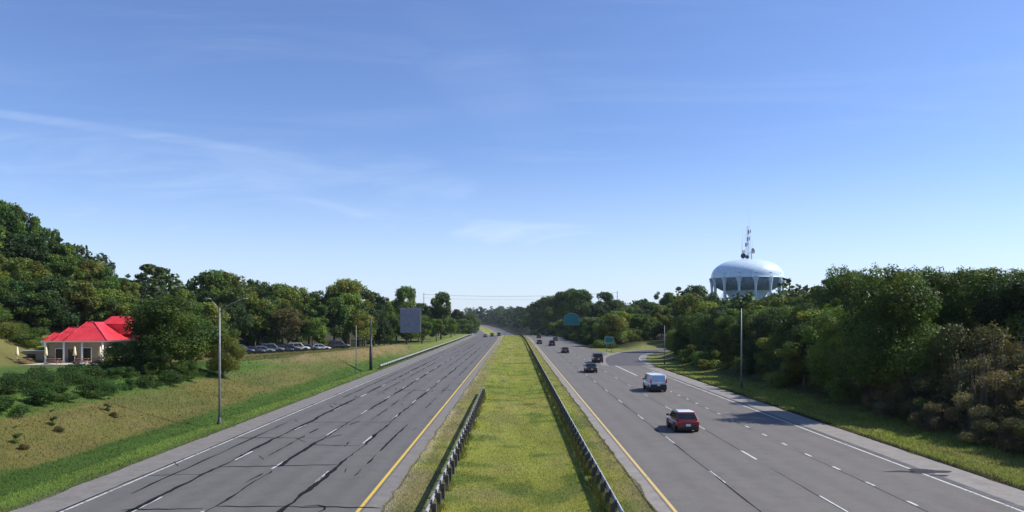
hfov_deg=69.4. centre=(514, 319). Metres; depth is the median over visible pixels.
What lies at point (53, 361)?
picnic table
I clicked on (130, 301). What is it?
leafy tree
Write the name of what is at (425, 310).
leafy tree
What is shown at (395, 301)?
leafy tree
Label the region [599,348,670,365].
road
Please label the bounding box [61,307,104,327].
leafy tree
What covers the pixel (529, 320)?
leafy tree
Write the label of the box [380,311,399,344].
leafy tree
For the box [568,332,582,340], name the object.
shrub
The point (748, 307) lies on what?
leafy tree
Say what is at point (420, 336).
leafy tree
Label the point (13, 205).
leafy tree
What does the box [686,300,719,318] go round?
leafy tree
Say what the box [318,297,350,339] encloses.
leafy tree
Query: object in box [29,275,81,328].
leafy tree
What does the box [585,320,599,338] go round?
leafy tree
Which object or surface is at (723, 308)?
leafy tree
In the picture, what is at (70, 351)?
door
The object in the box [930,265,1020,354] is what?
leafy tree
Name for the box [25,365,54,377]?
shrub
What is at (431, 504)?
guardrail
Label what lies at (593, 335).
leafy tree
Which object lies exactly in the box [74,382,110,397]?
shrub
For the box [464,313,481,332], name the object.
leafy tree
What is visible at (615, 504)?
guardrail
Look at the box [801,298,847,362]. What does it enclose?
leafy tree
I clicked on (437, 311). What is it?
leafy tree
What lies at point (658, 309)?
leafy tree
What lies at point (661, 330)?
leafy tree
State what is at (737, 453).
road
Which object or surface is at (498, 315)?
woodland
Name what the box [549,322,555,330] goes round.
leafy tree
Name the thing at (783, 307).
leafy tree
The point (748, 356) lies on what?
leafy tree
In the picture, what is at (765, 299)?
leafy tree
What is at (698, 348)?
shrub
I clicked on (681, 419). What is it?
hatchback car
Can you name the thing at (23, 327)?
shrub
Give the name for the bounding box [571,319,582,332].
leafy tree
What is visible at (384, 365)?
guardrail
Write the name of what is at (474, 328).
leafy tree
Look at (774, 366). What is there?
shrub
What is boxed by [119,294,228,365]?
leafy tree
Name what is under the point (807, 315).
leafy tree
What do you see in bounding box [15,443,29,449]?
grass tuft
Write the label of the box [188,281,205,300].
leafy tree
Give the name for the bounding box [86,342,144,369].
shrub
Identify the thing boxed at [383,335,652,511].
grass
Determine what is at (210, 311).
leafy tree
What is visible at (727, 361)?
shrub
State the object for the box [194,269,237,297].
leafy tree
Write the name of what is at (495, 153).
sky
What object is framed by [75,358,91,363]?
picnic table
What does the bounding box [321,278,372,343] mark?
leafy tree
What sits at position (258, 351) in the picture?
sedan car
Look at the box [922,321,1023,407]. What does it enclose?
shrub
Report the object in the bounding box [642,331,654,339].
shrub
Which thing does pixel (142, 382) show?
shrub
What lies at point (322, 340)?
slender tree
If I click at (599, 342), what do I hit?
shrub
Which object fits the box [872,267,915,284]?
leafy tree
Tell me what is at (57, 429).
grass tuft
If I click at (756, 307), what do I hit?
leafy tree
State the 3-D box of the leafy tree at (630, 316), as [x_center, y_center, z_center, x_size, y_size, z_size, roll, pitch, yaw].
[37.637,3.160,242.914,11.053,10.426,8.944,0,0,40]
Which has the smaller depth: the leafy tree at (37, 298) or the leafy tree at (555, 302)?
the leafy tree at (37, 298)
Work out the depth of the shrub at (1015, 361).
55.38 m
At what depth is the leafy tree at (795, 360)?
83.75 m
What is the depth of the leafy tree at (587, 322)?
270.38 m
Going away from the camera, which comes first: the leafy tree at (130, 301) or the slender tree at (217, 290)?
the leafy tree at (130, 301)
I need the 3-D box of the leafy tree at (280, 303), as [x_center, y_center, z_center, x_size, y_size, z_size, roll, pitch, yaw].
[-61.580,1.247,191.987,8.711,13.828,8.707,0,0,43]
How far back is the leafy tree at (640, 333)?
238.49 m
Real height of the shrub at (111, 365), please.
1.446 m
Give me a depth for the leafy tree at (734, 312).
151.83 m
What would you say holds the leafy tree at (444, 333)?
on the ground at (8, 346)
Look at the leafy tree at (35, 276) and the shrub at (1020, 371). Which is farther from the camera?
the leafy tree at (35, 276)
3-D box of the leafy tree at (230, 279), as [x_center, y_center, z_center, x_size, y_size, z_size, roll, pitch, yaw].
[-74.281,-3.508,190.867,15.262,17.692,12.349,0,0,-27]
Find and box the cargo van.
[642,373,666,391]
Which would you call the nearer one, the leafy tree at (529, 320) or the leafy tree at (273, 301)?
the leafy tree at (273, 301)
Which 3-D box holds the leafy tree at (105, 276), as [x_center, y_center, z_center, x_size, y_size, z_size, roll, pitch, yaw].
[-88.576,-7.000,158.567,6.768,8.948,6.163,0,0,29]
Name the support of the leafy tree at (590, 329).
on the ground at (8, 346)
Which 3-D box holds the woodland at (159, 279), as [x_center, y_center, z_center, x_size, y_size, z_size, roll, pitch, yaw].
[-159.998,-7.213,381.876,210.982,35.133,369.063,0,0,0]
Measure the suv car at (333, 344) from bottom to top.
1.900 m
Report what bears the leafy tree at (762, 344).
on the ground at (8, 346)
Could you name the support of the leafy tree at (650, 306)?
on the ground at (8, 346)
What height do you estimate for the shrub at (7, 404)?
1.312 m
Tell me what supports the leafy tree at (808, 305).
on the ground at (8, 346)
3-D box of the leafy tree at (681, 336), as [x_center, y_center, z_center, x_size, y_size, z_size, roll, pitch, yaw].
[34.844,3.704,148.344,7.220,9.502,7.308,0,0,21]
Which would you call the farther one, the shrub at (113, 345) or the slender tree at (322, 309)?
the slender tree at (322, 309)
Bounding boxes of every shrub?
[0,303,12,318]
[0,317,7,325]
[0,320,29,338]
[0,320,38,337]
[0,376,24,388]
[0,379,18,394]
[0,395,32,413]
[1,371,23,379]
[3,373,45,392]
[10,370,53,387]
[12,333,42,346]
[21,388,59,404]
[22,327,48,343]
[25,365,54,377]
[26,372,72,387]
[44,372,68,383]
[46,385,79,400]
[52,366,84,380]
[56,369,94,384]
[64,362,88,367]
[70,367,106,382]
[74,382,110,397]
[77,365,108,378]
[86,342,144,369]
[89,359,105,368]
[95,378,123,392]
[98,340,147,374]
[100,367,123,379]
[106,363,125,375]
[117,366,140,377]
[118,378,135,390]
[134,362,154,374]
[135,375,166,387]
[136,350,174,374]
[155,369,184,383]
[162,359,204,379]
[166,366,191,379]
[556,329,567,336]
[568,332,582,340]
[581,338,592,344]
[587,339,609,347]
[603,339,618,347]
[615,338,628,344]
[626,333,642,341]
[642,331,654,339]
[675,344,696,361]
[689,344,712,359]
[690,351,711,364]
[694,350,723,368]
[716,355,739,367]
[733,357,747,370]
[743,359,759,373]
[762,361,801,385]
[768,356,800,377]
[881,369,970,412]
[882,386,934,414]
[894,350,963,398]
[894,397,949,426]
[907,401,955,431]
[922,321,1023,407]
[938,349,1007,415]
[944,366,1023,424]
[948,376,1004,418]
[953,419,1008,443]
[955,350,984,372]
[955,403,1008,441]
[956,407,991,429]
[967,370,1023,422]
[969,340,1023,372]
[977,416,1023,452]
[979,342,1023,391]
[1009,337,1023,391]
[1014,424,1023,435]
[1015,398,1023,413]
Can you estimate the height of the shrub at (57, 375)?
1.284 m
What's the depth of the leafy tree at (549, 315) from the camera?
498.25 m
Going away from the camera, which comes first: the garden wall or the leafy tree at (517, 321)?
the garden wall
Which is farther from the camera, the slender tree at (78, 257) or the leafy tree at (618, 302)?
the leafy tree at (618, 302)
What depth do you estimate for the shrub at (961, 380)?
56.30 m
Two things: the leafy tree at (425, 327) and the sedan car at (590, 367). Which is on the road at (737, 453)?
the sedan car at (590, 367)
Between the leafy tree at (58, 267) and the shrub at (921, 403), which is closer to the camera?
the shrub at (921, 403)
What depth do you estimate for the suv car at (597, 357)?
143.90 m
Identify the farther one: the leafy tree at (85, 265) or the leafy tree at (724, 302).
the leafy tree at (724, 302)
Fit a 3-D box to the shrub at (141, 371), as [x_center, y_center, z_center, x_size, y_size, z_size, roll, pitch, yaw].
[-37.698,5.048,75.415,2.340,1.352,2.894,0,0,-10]
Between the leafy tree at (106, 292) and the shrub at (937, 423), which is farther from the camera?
the leafy tree at (106, 292)
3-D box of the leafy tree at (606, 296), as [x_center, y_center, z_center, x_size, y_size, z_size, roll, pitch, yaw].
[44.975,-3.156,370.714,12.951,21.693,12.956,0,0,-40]
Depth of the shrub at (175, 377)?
71.76 m
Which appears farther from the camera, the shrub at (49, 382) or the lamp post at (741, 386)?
the lamp post at (741, 386)
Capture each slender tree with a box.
[28,216,41,234]
[58,242,75,279]
[66,263,84,280]
[73,254,88,279]
[170,288,179,298]
[200,275,220,293]
[210,288,220,294]
[238,301,262,345]
[246,279,258,287]
[260,306,278,343]
[310,302,328,341]
[317,316,329,344]
[338,305,354,343]
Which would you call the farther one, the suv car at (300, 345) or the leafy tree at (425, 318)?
the leafy tree at (425, 318)
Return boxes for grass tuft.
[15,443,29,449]
[53,426,64,432]
[108,411,118,417]
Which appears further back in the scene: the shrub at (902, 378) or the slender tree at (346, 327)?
the slender tree at (346, 327)
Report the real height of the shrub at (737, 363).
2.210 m
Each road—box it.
[10,329,501,511]
[480,325,1023,511]
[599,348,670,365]
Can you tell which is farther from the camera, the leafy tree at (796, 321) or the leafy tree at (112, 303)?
the leafy tree at (112, 303)
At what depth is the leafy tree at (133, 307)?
125.15 m
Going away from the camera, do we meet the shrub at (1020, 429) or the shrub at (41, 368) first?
the shrub at (1020, 429)
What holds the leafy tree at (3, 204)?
on the ground at (8, 346)
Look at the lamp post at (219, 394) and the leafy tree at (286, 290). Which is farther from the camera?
the leafy tree at (286, 290)
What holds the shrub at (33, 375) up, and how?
on the ground at (8, 346)
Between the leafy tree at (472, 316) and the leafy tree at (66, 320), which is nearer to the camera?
the leafy tree at (66, 320)
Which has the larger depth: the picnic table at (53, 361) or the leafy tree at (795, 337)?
the picnic table at (53, 361)
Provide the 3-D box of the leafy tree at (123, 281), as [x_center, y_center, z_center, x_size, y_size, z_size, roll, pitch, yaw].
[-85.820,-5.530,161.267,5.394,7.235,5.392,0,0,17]
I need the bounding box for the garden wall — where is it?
[21,350,48,360]
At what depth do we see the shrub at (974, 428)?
49.40 m
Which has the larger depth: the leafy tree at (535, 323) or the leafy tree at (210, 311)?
the leafy tree at (535, 323)
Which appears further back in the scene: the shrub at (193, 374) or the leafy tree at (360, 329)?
the leafy tree at (360, 329)
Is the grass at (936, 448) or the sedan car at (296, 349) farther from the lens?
the sedan car at (296, 349)
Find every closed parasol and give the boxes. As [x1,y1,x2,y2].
[44,347,48,363]
[72,346,76,363]
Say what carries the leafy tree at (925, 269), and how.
on the ground at (8, 346)
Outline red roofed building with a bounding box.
[40,316,138,362]
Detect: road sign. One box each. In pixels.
[564,313,592,324]
[605,337,612,351]
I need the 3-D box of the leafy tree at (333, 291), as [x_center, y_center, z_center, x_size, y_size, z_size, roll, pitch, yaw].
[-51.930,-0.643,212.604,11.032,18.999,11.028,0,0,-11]
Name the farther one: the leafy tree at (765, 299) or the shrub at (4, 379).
the leafy tree at (765, 299)
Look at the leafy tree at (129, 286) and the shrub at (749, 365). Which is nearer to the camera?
the shrub at (749, 365)
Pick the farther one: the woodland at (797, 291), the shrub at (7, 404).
the woodland at (797, 291)
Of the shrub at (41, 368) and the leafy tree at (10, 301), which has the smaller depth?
the shrub at (41, 368)
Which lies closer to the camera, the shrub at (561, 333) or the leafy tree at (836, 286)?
the leafy tree at (836, 286)
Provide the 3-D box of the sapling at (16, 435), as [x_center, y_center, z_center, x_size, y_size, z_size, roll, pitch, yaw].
[-30.131,7.120,44.750,0.497,1.386,0.627,0,0,-15]
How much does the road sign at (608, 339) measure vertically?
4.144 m
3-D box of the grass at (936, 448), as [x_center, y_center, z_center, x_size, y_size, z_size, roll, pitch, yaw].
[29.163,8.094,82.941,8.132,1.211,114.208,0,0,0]
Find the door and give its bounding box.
[68,349,76,362]
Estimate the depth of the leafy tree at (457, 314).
410.21 m
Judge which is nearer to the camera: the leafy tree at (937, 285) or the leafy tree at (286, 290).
the leafy tree at (937, 285)
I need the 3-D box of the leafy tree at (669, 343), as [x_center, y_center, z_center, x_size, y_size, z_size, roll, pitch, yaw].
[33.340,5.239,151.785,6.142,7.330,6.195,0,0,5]
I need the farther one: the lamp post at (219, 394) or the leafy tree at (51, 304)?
the leafy tree at (51, 304)
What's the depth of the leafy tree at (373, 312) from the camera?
208.33 m
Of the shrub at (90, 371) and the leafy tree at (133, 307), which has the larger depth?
the leafy tree at (133, 307)
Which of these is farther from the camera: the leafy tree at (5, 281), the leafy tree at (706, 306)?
the leafy tree at (706, 306)
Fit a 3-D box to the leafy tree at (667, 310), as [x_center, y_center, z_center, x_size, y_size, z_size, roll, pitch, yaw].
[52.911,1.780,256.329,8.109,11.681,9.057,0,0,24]
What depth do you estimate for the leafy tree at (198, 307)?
124.87 m
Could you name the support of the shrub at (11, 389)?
on the ground at (8, 346)
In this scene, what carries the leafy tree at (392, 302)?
on the ground at (8, 346)
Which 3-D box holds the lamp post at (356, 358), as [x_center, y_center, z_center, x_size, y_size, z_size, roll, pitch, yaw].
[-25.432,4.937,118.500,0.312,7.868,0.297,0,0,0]
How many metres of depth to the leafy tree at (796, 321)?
90.22 m
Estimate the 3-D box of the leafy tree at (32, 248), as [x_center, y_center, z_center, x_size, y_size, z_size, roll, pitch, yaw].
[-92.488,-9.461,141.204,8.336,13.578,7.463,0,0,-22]
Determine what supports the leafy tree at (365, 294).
on the ground at (8, 346)
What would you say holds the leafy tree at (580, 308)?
on the ground at (8, 346)
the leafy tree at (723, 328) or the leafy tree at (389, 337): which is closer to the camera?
the leafy tree at (723, 328)
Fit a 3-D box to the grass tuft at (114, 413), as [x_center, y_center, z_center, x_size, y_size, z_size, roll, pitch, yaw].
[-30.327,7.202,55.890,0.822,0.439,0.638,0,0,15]
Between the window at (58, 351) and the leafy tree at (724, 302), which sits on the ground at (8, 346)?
the leafy tree at (724, 302)
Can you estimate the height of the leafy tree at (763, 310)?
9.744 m
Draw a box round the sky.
[0,0,1023,314]
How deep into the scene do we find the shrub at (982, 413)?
49.77 m
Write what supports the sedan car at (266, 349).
on the ground at (8, 346)
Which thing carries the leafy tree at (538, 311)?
on the ground at (8, 346)
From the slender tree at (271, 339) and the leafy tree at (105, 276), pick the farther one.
the slender tree at (271, 339)
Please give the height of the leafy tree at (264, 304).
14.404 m
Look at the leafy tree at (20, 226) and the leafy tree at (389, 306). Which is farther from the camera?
the leafy tree at (389, 306)
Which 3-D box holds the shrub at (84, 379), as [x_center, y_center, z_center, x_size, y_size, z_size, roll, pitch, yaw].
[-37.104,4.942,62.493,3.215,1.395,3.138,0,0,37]
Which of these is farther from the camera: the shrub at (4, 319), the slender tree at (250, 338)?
the slender tree at (250, 338)
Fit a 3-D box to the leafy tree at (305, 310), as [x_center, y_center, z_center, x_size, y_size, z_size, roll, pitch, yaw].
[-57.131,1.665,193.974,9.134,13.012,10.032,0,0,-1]
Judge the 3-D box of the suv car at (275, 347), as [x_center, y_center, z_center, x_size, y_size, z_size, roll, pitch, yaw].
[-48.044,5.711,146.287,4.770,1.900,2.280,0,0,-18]
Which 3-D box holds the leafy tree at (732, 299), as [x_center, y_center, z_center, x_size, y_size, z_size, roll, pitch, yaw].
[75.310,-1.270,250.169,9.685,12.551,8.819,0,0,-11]
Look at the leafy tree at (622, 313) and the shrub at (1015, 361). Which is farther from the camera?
the leafy tree at (622, 313)
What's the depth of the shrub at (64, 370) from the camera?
68.01 m
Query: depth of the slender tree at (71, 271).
140.86 m
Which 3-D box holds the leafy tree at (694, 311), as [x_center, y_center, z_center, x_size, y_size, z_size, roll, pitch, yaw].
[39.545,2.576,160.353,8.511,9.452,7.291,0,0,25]
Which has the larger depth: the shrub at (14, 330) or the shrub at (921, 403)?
the shrub at (14, 330)
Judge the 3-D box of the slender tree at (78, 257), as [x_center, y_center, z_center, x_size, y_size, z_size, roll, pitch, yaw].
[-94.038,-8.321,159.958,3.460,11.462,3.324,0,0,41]
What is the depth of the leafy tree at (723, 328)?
123.27 m
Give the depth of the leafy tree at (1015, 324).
64.04 m
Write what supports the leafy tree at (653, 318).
on the ground at (8, 346)
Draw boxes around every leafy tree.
[0,199,15,232]
[0,204,32,240]
[0,218,23,274]
[0,225,8,251]
[0,254,10,274]
[0,257,54,295]
[0,276,26,309]
[0,280,43,322]
[6,202,21,215]
[11,234,53,277]
[13,292,63,325]
[15,213,44,244]
[22,266,50,282]
[27,286,83,331]
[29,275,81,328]
[29,290,69,334]
[36,227,60,278]
[39,254,82,277]
[58,280,102,329]
[60,287,99,315]
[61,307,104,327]
[77,259,104,288]
[80,287,129,324]
[80,296,121,321]
[89,266,120,288]
[93,280,117,288]
[105,302,142,316]
[106,293,147,319]
[117,277,130,292]
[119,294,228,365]
[120,282,140,300]
[128,299,146,328]
[164,301,213,342]
[178,289,196,301]
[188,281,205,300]
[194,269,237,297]
[195,302,230,331]
[196,272,258,301]
[196,291,227,305]
[200,325,246,377]
[212,286,253,333]
[219,280,258,338]
[220,302,255,338]
[232,293,275,346]
[246,296,281,342]
[248,285,294,338]
[250,280,273,343]
[260,282,305,344]
[266,307,311,343]
[271,297,289,344]
[278,285,310,341]
[282,301,313,341]
[299,292,321,343]
[300,317,327,344]
[307,290,331,317]
[316,284,350,331]
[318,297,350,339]
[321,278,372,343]
[325,292,368,346]
[348,303,378,345]
[349,313,376,346]
[357,285,380,345]
[365,292,386,345]
[372,327,396,344]
[373,309,393,345]
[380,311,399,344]
[381,297,399,343]
[384,300,407,339]
[392,292,423,340]
[394,285,422,341]
[396,324,419,343]
[415,303,430,321]
[415,319,432,343]
[415,333,425,342]
[421,315,431,340]
[429,319,444,340]
[430,291,451,338]
[430,297,449,335]
[435,319,447,339]
[444,318,458,337]
[451,309,465,333]
[457,319,469,333]
[463,319,477,334]
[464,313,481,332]
[515,310,521,323]
[519,303,533,334]
[520,307,530,329]
[526,303,540,329]
[528,300,544,329]
[535,296,556,325]
[540,295,564,326]
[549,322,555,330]
[551,291,563,319]
[557,321,565,332]
[558,289,582,315]
[566,289,593,317]
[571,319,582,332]
[579,317,590,330]
[582,317,600,331]
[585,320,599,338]
[586,319,603,331]
[588,301,610,318]
[589,323,601,340]
[591,313,628,340]
[596,291,613,311]
[596,321,627,343]
[604,311,632,335]
[608,299,624,313]
[621,306,639,313]
[625,313,645,333]
[627,315,648,337]
[635,313,658,336]
[640,298,647,313]
[641,302,657,315]
[642,316,658,331]
[647,311,662,338]
[649,305,672,337]
[653,291,663,303]
[657,325,669,333]
[659,292,677,331]
[660,315,674,330]
[662,308,673,316]
[662,329,680,357]
[670,292,704,329]
[670,315,697,351]
[672,284,706,320]
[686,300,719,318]
[687,321,714,347]
[690,290,721,305]
[691,309,703,322]
[691,309,736,356]
[710,306,727,321]
[711,315,744,358]
[717,300,728,307]
[720,308,740,320]
[722,302,751,309]
[727,298,746,304]
[727,310,763,362]
[735,305,765,319]
[742,338,759,366]
[743,307,787,364]
[751,306,780,333]
[753,337,777,365]
[755,299,787,307]
[757,297,769,302]
[762,305,805,361]
[770,297,794,307]
[773,333,827,387]
[777,305,794,326]
[780,306,824,361]
[781,309,829,346]
[784,320,832,382]
[788,297,826,330]
[789,293,810,306]
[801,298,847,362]
[804,305,858,393]
[806,286,853,306]
[812,263,867,313]
[826,262,962,389]
[840,278,928,391]
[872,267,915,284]
[900,271,982,353]
[905,265,956,282]
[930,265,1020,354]
[935,270,988,312]
[960,266,1020,292]
[970,271,1023,368]
[999,276,1023,367]
[1002,268,1023,312]
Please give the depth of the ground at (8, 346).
58.26 m
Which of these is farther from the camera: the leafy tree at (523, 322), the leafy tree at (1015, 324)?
the leafy tree at (523, 322)
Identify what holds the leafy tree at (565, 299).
on the ground at (8, 346)
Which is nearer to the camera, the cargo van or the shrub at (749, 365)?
the cargo van
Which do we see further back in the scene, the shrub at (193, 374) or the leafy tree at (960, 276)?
the leafy tree at (960, 276)
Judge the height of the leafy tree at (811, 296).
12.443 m
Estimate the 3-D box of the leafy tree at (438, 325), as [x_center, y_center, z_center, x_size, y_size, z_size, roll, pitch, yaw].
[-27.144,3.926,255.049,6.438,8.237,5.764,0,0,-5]
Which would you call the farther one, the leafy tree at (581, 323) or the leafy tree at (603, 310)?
the leafy tree at (603, 310)
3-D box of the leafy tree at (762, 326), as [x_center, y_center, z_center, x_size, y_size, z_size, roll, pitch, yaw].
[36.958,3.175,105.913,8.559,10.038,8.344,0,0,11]
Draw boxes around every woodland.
[65,243,372,340]
[429,300,654,333]
[601,270,964,324]
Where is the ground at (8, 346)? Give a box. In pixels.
[0,292,1023,511]
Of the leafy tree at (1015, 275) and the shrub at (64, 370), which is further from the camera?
the leafy tree at (1015, 275)
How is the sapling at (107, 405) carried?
on the ground at (8, 346)
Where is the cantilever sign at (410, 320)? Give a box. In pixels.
[369,308,420,369]
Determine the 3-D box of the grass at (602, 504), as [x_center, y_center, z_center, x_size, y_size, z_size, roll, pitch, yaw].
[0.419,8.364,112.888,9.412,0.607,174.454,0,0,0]
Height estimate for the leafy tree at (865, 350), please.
13.314 m
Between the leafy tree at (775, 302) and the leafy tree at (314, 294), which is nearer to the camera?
the leafy tree at (775, 302)
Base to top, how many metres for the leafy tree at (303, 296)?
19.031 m
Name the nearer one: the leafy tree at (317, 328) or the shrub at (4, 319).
the shrub at (4, 319)
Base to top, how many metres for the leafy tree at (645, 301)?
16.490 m
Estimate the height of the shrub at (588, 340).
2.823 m
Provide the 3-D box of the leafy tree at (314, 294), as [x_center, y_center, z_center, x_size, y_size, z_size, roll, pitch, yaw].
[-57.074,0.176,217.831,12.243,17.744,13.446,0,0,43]
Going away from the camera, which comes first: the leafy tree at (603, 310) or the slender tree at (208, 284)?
the slender tree at (208, 284)
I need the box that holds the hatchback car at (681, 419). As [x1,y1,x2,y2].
[666,409,698,430]
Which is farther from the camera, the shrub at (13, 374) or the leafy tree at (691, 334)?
the leafy tree at (691, 334)
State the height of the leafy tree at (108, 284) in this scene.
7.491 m
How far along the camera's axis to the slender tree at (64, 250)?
158.50 m
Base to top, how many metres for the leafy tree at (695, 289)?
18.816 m
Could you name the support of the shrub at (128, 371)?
on the ground at (8, 346)
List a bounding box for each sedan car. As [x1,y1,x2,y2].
[245,346,264,353]
[254,346,274,353]
[273,345,293,352]
[283,345,301,351]
[303,344,319,349]
[312,344,331,349]
[560,347,568,352]
[583,363,596,372]
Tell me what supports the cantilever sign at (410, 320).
on the ground at (8, 346)
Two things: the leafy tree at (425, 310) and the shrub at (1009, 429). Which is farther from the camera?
the leafy tree at (425, 310)
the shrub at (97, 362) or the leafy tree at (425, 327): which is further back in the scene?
the leafy tree at (425, 327)
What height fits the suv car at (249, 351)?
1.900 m
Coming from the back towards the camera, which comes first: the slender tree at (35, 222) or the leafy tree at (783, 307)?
the slender tree at (35, 222)
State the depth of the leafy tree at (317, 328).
171.28 m
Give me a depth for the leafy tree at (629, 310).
314.26 m
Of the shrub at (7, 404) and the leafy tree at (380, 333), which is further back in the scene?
the leafy tree at (380, 333)
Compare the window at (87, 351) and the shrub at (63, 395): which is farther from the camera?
the window at (87, 351)
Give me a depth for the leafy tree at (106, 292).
130.66 m
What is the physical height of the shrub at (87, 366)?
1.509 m
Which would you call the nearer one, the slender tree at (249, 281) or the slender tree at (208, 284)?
the slender tree at (208, 284)
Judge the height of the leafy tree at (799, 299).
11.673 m
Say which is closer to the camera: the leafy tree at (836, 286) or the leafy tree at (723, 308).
the leafy tree at (836, 286)
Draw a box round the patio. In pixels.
[23,363,97,366]
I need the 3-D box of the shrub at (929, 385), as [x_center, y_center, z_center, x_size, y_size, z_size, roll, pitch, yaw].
[33.657,5.862,60.393,5.942,3.809,6.365,0,0,4]
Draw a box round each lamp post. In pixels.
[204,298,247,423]
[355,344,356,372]
[664,325,664,363]
[740,308,742,387]
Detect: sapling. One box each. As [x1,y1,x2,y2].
[11,425,21,442]
[50,410,56,424]
[103,397,110,410]
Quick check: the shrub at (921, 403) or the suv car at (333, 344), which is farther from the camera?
the suv car at (333, 344)
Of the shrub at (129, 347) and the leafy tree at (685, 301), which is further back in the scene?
the leafy tree at (685, 301)
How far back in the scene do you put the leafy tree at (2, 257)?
128.31 m
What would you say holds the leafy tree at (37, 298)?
on the ground at (8, 346)
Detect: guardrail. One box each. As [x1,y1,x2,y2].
[379,334,470,368]
[424,387,484,511]
[519,334,623,511]
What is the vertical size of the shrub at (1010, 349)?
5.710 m
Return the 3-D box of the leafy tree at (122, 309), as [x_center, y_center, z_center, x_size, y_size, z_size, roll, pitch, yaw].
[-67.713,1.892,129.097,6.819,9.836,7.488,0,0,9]
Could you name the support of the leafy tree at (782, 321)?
on the ground at (8, 346)
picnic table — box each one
[43,358,62,363]
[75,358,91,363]
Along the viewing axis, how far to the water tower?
319.18 m
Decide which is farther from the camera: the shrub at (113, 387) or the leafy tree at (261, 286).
the leafy tree at (261, 286)
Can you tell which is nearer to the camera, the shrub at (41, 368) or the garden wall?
the shrub at (41, 368)
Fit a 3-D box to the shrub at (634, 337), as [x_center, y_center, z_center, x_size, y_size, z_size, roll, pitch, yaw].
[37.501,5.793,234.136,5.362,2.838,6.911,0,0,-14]
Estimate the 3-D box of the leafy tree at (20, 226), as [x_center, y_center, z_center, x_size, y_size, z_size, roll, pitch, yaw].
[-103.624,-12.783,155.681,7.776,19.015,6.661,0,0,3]
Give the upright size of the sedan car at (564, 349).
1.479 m
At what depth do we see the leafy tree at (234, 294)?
180.21 m
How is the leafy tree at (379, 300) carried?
on the ground at (8, 346)
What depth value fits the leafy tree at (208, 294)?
178.54 m
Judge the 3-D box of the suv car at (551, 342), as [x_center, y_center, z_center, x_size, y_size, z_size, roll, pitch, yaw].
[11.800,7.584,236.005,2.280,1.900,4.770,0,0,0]
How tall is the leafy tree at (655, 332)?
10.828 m
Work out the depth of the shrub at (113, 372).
68.80 m
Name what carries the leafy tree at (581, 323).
on the ground at (8, 346)
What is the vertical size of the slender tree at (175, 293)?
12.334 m
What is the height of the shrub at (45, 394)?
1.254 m
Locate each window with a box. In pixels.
[54,348,62,361]
[83,347,91,361]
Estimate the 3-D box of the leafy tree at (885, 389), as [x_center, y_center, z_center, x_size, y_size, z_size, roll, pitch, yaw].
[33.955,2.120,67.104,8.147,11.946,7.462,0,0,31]
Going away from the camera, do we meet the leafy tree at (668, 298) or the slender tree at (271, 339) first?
the slender tree at (271, 339)
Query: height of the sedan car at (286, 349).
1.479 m
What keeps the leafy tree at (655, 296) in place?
on the ground at (8, 346)
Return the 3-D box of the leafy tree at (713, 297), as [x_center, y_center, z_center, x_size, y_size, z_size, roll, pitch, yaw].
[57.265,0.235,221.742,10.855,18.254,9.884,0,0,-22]
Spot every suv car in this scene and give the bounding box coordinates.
[228,344,254,353]
[261,343,284,352]
[287,342,309,351]
[328,340,349,348]
[549,340,554,345]
[592,353,602,362]
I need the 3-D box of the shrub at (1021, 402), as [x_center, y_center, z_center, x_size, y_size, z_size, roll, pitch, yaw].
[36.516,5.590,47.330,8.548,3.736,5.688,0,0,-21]
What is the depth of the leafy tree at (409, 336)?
231.42 m
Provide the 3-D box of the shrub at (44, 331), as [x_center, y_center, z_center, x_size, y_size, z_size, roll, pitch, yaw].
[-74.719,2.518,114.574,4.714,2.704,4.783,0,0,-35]
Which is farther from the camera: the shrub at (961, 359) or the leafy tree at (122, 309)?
the leafy tree at (122, 309)
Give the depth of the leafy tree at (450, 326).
313.57 m
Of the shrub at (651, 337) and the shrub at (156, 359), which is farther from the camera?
the shrub at (651, 337)
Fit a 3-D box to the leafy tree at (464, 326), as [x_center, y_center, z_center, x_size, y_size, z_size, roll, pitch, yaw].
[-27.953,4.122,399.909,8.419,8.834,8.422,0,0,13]
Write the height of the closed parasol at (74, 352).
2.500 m
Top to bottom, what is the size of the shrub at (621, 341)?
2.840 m
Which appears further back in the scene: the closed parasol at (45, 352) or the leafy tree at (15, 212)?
the leafy tree at (15, 212)
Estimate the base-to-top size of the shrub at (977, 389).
3.465 m
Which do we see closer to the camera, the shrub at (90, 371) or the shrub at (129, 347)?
the shrub at (90, 371)
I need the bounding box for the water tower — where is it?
[709,229,785,299]
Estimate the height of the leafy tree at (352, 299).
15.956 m
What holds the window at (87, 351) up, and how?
in the red roofed building
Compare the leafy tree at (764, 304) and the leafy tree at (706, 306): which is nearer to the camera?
the leafy tree at (764, 304)
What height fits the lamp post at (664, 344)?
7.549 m
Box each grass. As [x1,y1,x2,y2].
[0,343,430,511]
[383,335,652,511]
[426,350,620,511]
[653,361,1023,488]

